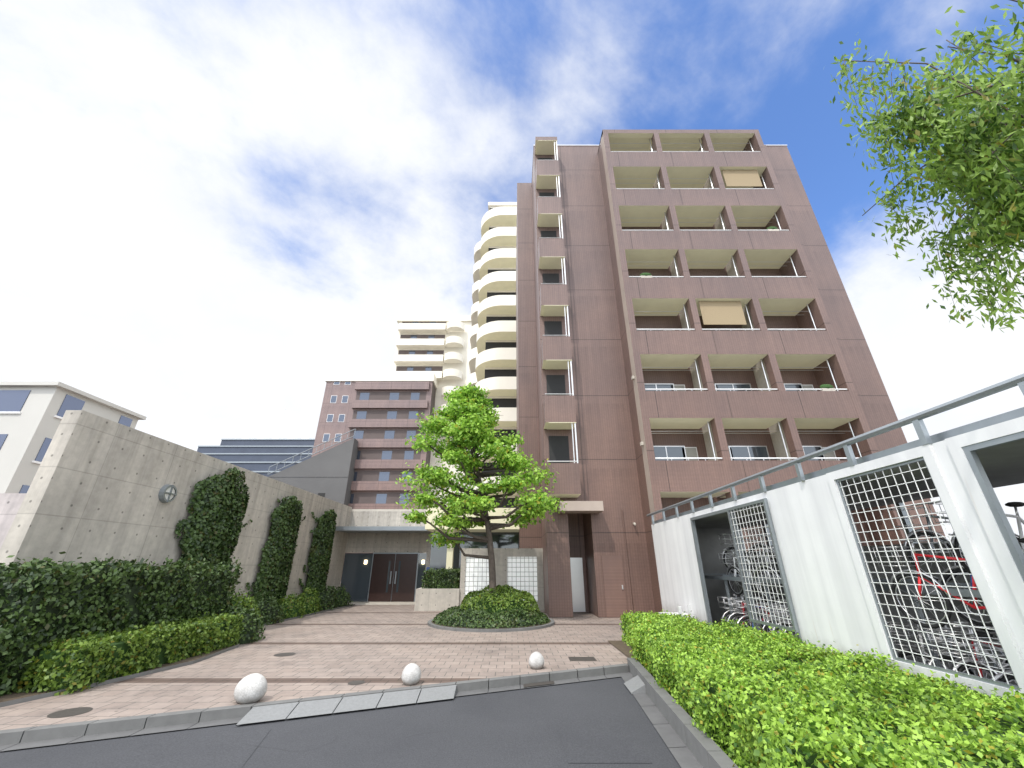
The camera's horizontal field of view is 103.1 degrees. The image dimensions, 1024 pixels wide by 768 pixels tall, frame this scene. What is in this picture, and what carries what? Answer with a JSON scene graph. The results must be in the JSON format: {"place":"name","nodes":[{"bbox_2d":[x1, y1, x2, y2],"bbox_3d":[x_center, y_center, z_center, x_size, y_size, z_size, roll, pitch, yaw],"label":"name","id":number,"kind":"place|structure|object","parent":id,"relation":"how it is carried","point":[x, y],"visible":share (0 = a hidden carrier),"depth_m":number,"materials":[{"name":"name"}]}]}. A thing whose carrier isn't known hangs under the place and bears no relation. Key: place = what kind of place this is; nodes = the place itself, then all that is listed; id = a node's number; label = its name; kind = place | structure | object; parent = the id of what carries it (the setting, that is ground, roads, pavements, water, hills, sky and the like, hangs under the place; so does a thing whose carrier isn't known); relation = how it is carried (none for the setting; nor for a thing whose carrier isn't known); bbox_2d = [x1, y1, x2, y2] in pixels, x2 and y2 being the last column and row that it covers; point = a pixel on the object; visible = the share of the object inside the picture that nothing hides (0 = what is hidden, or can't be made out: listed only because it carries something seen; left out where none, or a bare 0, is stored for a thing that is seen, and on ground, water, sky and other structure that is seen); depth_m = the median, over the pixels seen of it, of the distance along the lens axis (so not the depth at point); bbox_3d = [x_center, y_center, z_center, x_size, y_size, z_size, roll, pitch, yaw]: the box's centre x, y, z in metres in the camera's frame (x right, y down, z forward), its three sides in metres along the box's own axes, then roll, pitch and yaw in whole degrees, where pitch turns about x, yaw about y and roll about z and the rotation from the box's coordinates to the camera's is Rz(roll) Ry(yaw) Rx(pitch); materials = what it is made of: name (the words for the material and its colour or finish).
{"place":"outdoors","nodes":[
{"label":"outdoors","id":0,"kind":"place"},
{"bbox_2d":[0,582,628,729],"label":"plaza paving","id":1,"kind":"structure","parent":0,"point":[373,647],"depth_m":8.31,"materials":[{"name":"tile"}]},
{"bbox_2d":[0,410,351,602],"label":"concrete boundary wall","id":2,"kind":"structure","parent":1,"relation":"on","point":[102,488],"depth_m":9.58,"materials":[{"name":"concrete"}]},
{"bbox_2d":[0,604,354,706],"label":"curb","id":3,"kind":"structure","parent":1,"relation":"on","point":[13,698],"depth_m":7.10,"materials":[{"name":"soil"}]},
{"bbox_2d":[0,621,31,693],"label":"hedge","id":4,"kind":"object","parent":3,"relation":"on","point":[5,642],"visible":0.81,"depth_m":6.12,"materials":[{"name":"green plant"}]},
{"bbox_2d":[0,551,244,695],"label":"tall hedge","id":5,"kind":"object","parent":3,"relation":"on","point":[43,601],"visible":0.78,"depth_m":7.44,"materials":[{"name":"green plant"}]},
{"bbox_2d":[13,609,244,695],"bbox_3d":[-7.180,5.248,8.245,1.196,1.006,4.511,0,-24,0],"label":"hedge","id":6,"kind":"object","parent":3,"relation":"on","point":[71,665],"visible":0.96,"depth_m":7.15,"materials":[{"name":"green plant"}]},
{"bbox_2d":[175,467,252,571],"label":"ivy column","id":7,"kind":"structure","parent":3,"relation":"on","point":[211,530],"depth_m":12.00,"materials":[{"name":"green plant"}]},
{"bbox_2d":[226,589,256,614],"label":"shrub","id":8,"kind":"object","parent":3,"relation":"on","point":[248,603],"visible":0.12,"depth_m":11.45,"materials":[{"name":"green plant"}]},
{"bbox_2d":[228,601,265,644],"bbox_3d":[-7.094,6.484,10.478,1.297,1.589,1.578,0,-24,0],"label":"shrub","id":9,"kind":"object","parent":3,"relation":"on","point":[251,633],"visible":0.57,"depth_m":10.48,"materials":[{"name":"green plant"}]},
{"bbox_2d":[236,595,262,628],"bbox_3d":[-8.403,7.363,12.371,1.303,1.686,1.723,0,-24,0],"label":"shrub","id":10,"kind":"object","parent":3,"relation":"on","point":[254,601],"visible":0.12,"depth_m":12.71,"materials":[{"name":"green plant"}]},
{"bbox_2d":[252,595,285,624],"bbox_3d":[-8.427,7.982,13.723,1.219,1.491,1.708,0,-24,0],"label":"shrub","id":11,"kind":"object","parent":3,"relation":"on","point":[269,608],"visible":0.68,"depth_m":13.73,"materials":[{"name":"green plant"}]},
{"bbox_2d":[246,495,305,604],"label":"ivy column","id":12,"kind":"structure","parent":3,"relation":"on","point":[276,562],"depth_m":15.34,"materials":[{"name":"green plant"}]},
{"bbox_2d":[275,593,305,619],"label":"shrub","id":13,"kind":"object","parent":3,"relation":"on","point":[293,606],"visible":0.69,"depth_m":15.12,"materials":[{"name":"green plant"}]},
{"bbox_2d":[295,586,321,613],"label":"shrub","id":14,"kind":"object","parent":3,"relation":"on","point":[312,603],"visible":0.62,"depth_m":16.52,"materials":[{"name":"green plant"}]},
{"bbox_2d":[299,509,336,595],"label":"ivy column","id":15,"kind":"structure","parent":3,"relation":"on","point":[320,552],"depth_m":18.67,"materials":[{"name":"green plant"}]},
{"bbox_2d":[316,585,338,610],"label":"shrub","id":16,"kind":"object","parent":3,"relation":"on","point":[328,601],"visible":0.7,"depth_m":17.88,"materials":[{"name":"green plant"}]},
{"bbox_2d":[330,584,352,606],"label":"shrub","id":17,"kind":"object","parent":3,"relation":"on","point":[342,596],"visible":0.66,"depth_m":19.19,"materials":[{"name":"green plant"}]},
{"bbox_2d":[0,381,357,505],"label":"distant buildings","id":18,"kind":"structure","parent":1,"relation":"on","point":[32,414],"depth_m":30.32,"materials":[{"name":"white concrete"}]},
{"bbox_2d":[234,673,266,703],"bbox_3d":[-3.803,4.434,5.929,0.434,0.361,0.368,0,-24,0],"label":"stone bollard","id":19,"kind":"object","parent":1,"relation":"on","point":[250,688],"visible":0.97,"depth_m":5.82,"materials":[{"name":"white stone"}]},
{"bbox_2d":[47,652,596,717],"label":"manhole covers","id":20,"kind":"object","parent":1,"relation":"on","point":[70,712],"visible":1,"depth_m":6.75,"materials":[{"name":"metal"}]},
{"bbox_2d":[335,509,431,604],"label":"entrance pavilion","id":21,"kind":"structure","parent":1,"relation":"on","point":[387,557],"depth_m":21.88,"materials":[{"name":"concrete"}]},
{"bbox_2d":[311,314,471,576],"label":"apartment block","id":22,"kind":"structure","parent":1,"relation":"on","point":[378,412],"depth_m":60.75,"materials":[{"name":"brown tile"}]},
{"bbox_2d":[402,663,420,685],"bbox_3d":[-1.680,4.848,6.795,0.321,0.310,0.320,0,-24,0],"label":"stone bollard","id":23,"kind":"object","parent":1,"relation":"on","point":[411,673],"visible":0.97,"depth_m":6.70,"materials":[{"name":"white stone"}]},
{"bbox_2d":[414,508,543,610],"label":"entrance wall","id":24,"kind":"structure","parent":1,"relation":"on","point":[517,567],"depth_m":18.34,"materials":[{"name":"glass block"},{"name":"concrete"},{"name":"dark glass"}]},
{"bbox_2d":[421,567,460,588],"bbox_3d":[-3.138,9.024,18.822,1.889,1.090,1.639,0,-24,0],"label":"hedge","id":25,"kind":"object","parent":24,"relation":"on","point":[442,578],"visible":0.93,"depth_m":18.25,"materials":[{"name":"green plant"}]},
{"bbox_2d":[463,202,516,507],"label":"cream tower curved balconies","id":26,"kind":"structure","parent":1,"relation":"on","point":[492,359],"depth_m":41.33,"materials":[{"name":"beige concrete"}]},
{"bbox_2d":[427,617,554,631],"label":"curb","id":27,"kind":"structure","parent":1,"relation":"on","point":[431,623],"depth_m":12.26,"materials":[{"name":"concrete"}]},
{"bbox_2d":[395,382,567,595],"bbox_3d":[-1.168,4.026,15.486,6.393,8.941,4.466,-11,-26,22],"label":"plaza tree","id":28,"kind":"object","parent":27,"relation":"in","point":[470,414],"visible":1,"depth_m":15.19,"materials":[{"name":"green plant"}]},
{"bbox_2d":[432,606,549,628],"bbox_3d":[-0.701,8.056,13.926,4.025,0.966,4.044,0,-24,0],"label":"planter groundcover","id":29,"kind":"object","parent":27,"relation":"in","point":[454,616],"visible":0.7,"depth_m":12.78,"materials":[{"name":"green plant"}]},
{"bbox_2d":[460,584,539,616],"bbox_3d":[-0.446,8.150,14.267,2.955,2.026,2.946,0,-24,0],"label":"shrub","id":30,"kind":"object","parent":27,"relation":"on","point":[506,597],"visible":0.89,"depth_m":13.77,"materials":[{"name":"green plant"}]},
{"bbox_2d":[529,652,543,668],"bbox_3d":[0.470,5.313,7.815,0.302,0.289,0.302,0,-24,0],"label":"stone bollard","id":31,"kind":"object","parent":1,"relation":"on","point":[536,660],"visible":0.92,"depth_m":7.72,"materials":[{"name":"white stone"}]},
{"bbox_2d":[607,640,650,673],"bbox_3d":[3.730,4.331,5.351,2.540,0.001,11.300,0,-24,0],"label":"hedge soil strip","id":32,"kind":"object","parent":1,"relation":"on","point":[623,647],"visible":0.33,"depth_m":9.74,"materials":[{"name":"brown soil"}]},
{"bbox_2d":[619,609,712,647],"bbox_3d":[3.610,5.893,9.654,1.754,0.936,2.503,0,-24,0],"label":"box hedge","id":33,"kind":"object","parent":32,"relation":"on","point":[651,617],"visible":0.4,"depth_m":9.79,"materials":[{"name":"green plant"}]},
{"bbox_2d":[623,616,1023,767],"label":"box hedge","id":34,"kind":"object","parent":32,"relation":"in","point":[747,697],"visible":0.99,"depth_m":3.96,"materials":[{"name":"green plant"}]},
{"bbox_2d":[516,130,945,617],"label":"apartment building","id":35,"kind":"structure","parent":1,"relation":"on","point":[687,325],"depth_m":19.34,"materials":[{"name":"brown tile"}]},
{"bbox_2d":[647,373,1023,718],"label":"bicycle shed","id":36,"kind":"structure","parent":1,"relation":"on","point":[834,580],"depth_m":6.23,"materials":[{"name":"white paint"}]},
{"bbox_2d":[718,549,772,597],"bbox_3d":[5.716,4.623,9.983,0.541,1.068,1.770,0,-24,0],"label":"bicycle","id":37,"kind":"object","parent":36,"relation":"on","point":[733,568],"visible":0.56,"depth_m":10.34,"materials":[{"name":"white paint"}]},
{"bbox_2d":[718,593,776,630],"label":"bicycle","id":38,"kind":"object","parent":36,"relation":"on","point":[727,612],"visible":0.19,"depth_m":10.49,"materials":[{"name":"metal"}]},
{"bbox_2d":[719,530,779,573],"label":"bicycle","id":39,"kind":"object","parent":36,"relation":"on","point":[726,551],"visible":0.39,"depth_m":10.80,"materials":[{"name":"metal"}]},
{"bbox_2d":[724,595,786,632],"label":"bicycle","id":40,"kind":"object","parent":36,"relation":"on","point":[744,606],"visible":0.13,"depth_m":10.26,"materials":[{"name":"red paint"}]},
{"bbox_2d":[723,595,788,631],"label":"bicycle","id":41,"kind":"object","parent":36,"relation":"on","point":[732,616],"visible":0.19,"depth_m":10.00,"materials":[{"name":"red paint"}]},
{"bbox_2d":[742,526,776,574],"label":"bicycle","id":42,"kind":"object","parent":36,"relation":"on","point":[760,545],"visible":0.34,"depth_m":9.70,"materials":[{"name":"white paint"}]},
{"bbox_2d":[731,597,789,630],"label":"bicycle","id":43,"kind":"object","parent":36,"relation":"on","point":[742,619],"visible":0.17,"depth_m":9.38,"materials":[{"name":"metal"}]},
{"bbox_2d":[746,547,781,600],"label":"bicycle","id":44,"kind":"object","parent":36,"relation":"on","point":[775,574],"visible":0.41,"depth_m":8.97,"materials":[{"name":"metal"}]},
{"bbox_2d":[753,596,782,632],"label":"bicycle","id":45,"kind":"object","parent":36,"relation":"on","point":[766,620],"visible":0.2,"depth_m":9.60,"materials":[{"name":"white paint"}]},
{"bbox_2d":[757,598,795,634],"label":"bicycle","id":46,"kind":"object","parent":36,"relation":"on","point":[765,627],"visible":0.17,"depth_m":8.81,"materials":[{"name":"metal"}]},
{"bbox_2d":[765,600,791,637],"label":"bicycle","id":47,"kind":"object","parent":36,"relation":"on","point":[775,628],"visible":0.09,"depth_m":8.30,"materials":[{"name":"white paint"}]},
{"bbox_2d":[775,607,793,640],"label":"bicycle","id":48,"kind":"object","parent":36,"relation":"on","point":[784,614],"visible":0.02,"depth_m":7.99,"materials":[{"name":"metal"}]},
{"bbox_2d":[776,602,797,641],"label":"bicycle","id":49,"kind":"object","parent":36,"relation":"on","point":[783,615],"visible":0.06,"depth_m":8.33,"materials":[{"name":"paint"}]},
{"bbox_2d":[873,540,985,628],"bbox_3d":[5.612,2.485,5.057,0.533,1.068,1.738,11,-26,-24],"label":"red bicycle","id":50,"kind":"object","parent":36,"relation":"attached to","point":[942,590],"visible":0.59,"depth_m":5.40,"materials":[{"name":"metal"}]},
{"bbox_2d":[887,618,1016,683],"bbox_3d":[5.807,3.626,5.162,0.533,1.068,1.735,16,-28,-31],"label":"bicycle","id":51,"kind":"object","parent":36,"relation":"on","point":[927,658],"visible":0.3,"depth_m":5.54,"materials":[{"name":"white paint"}]},
{"bbox_2d":[887,501,1021,581],"bbox_3d":[6.450,2.239,5.809,1.777,1.068,0.544,0,-24,0],"label":"bicycle","id":52,"kind":"object","parent":36,"relation":"on","point":[930,532],"visible":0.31,"depth_m":5.83,"materials":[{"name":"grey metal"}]},
{"bbox_2d":[906,617,1016,684],"bbox_3d":[6.240,3.700,5.329,1.774,1.068,0.542,0,-24,0],"label":"bicycle","id":53,"kind":"object","parent":36,"relation":"on","point":[970,671],"visible":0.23,"depth_m":5.37,"materials":[{"name":"grey metal"}]},
{"bbox_2d":[926,621,1000,676],"bbox_3d":[6.120,3.521,4.927,1.777,1.068,0.544,0,-24,0],"label":"bicycle","id":54,"kind":"object","parent":36,"relation":"on","point":[960,668],"visible":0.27,"depth_m":4.96,"materials":[{"name":"red paint"}]},
{"bbox_2d":[926,625,1002,680],"bbox_3d":[5.716,3.345,4.531,0.541,1.068,1.770,0,-24,0],"label":"bicycle","id":55,"kind":"object","parent":36,"relation":"on","point":[951,665],"visible":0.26,"depth_m":5.05,"materials":[{"name":"metal"}]},
{"bbox_2d":[920,534,1023,626],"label":"bicycle","id":56,"kind":"object","parent":36,"relation":"on","point":[948,577],"visible":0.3,"depth_m":5.32,"materials":[{"name":"red metal"}]},
{"bbox_2d":[928,502,1023,573],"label":"bicycle","id":57,"kind":"object","parent":36,"relation":"on","point":[954,540],"visible":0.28,"depth_m":5.31,"materials":[{"name":"white paint"}]},
{"bbox_2d":[962,628,1015,682],"bbox_3d":[6.000,3.276,4.377,1.772,1.068,0.542,0,-24,0],"label":"bicycle","id":58,"kind":"object","parent":36,"relation":"on","point":[1010,678],"visible":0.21,"depth_m":4.45,"materials":[{"name":"metal"}]},
{"bbox_2d":[988,632,1006,658],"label":"bicycle","id":59,"kind":"object","parent":36,"relation":"on","point":[997,644],"visible":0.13,"depth_m":4.95,"materials":[{"name":"metal"}]},
{"bbox_2d":[0,666,732,767],"bbox_3d":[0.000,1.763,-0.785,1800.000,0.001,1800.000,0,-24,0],"label":"ground","id":60,"kind":"structure","parent":0,"point":[517,728],"depth_m":4.99,"materials":[{"name":"grey asphalt"}]},
{"bbox_2d":[0,658,738,767],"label":"kerb","id":61,"kind":"structure","parent":60,"relation":"on","point":[696,748],"depth_m":5.30,"materials":[{"name":"concrete"}]},
{"bbox_2d":[236,675,645,725],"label":"kerb ramp plates","id":62,"kind":"object","parent":61,"relation":"on","point":[634,685],"visible":0.96,"depth_m":5.99,"materials":[{"name":"grey concrete"}]},
{"bbox_2d":[110,713,651,767],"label":"road repair patches","id":63,"kind":"object","parent":60,"relation":"on","point":[597,737],"visible":1,"depth_m":4.73,"materials":[{"name":"grey asphalt"}]},
{"bbox_2d":[823,0,1023,331],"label":"overhanging tree","id":64,"kind":"object","parent":60,"relation":"on","point":[982,149],"visible":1,"depth_m":6.93,"materials":[{"name":"green plant"}]},
{"bbox_2d":[0,0,1023,539],"label":"sky","id":65,"kind":"structure","parent":0,"point":[211,210],"materials":[{"name":"white"}]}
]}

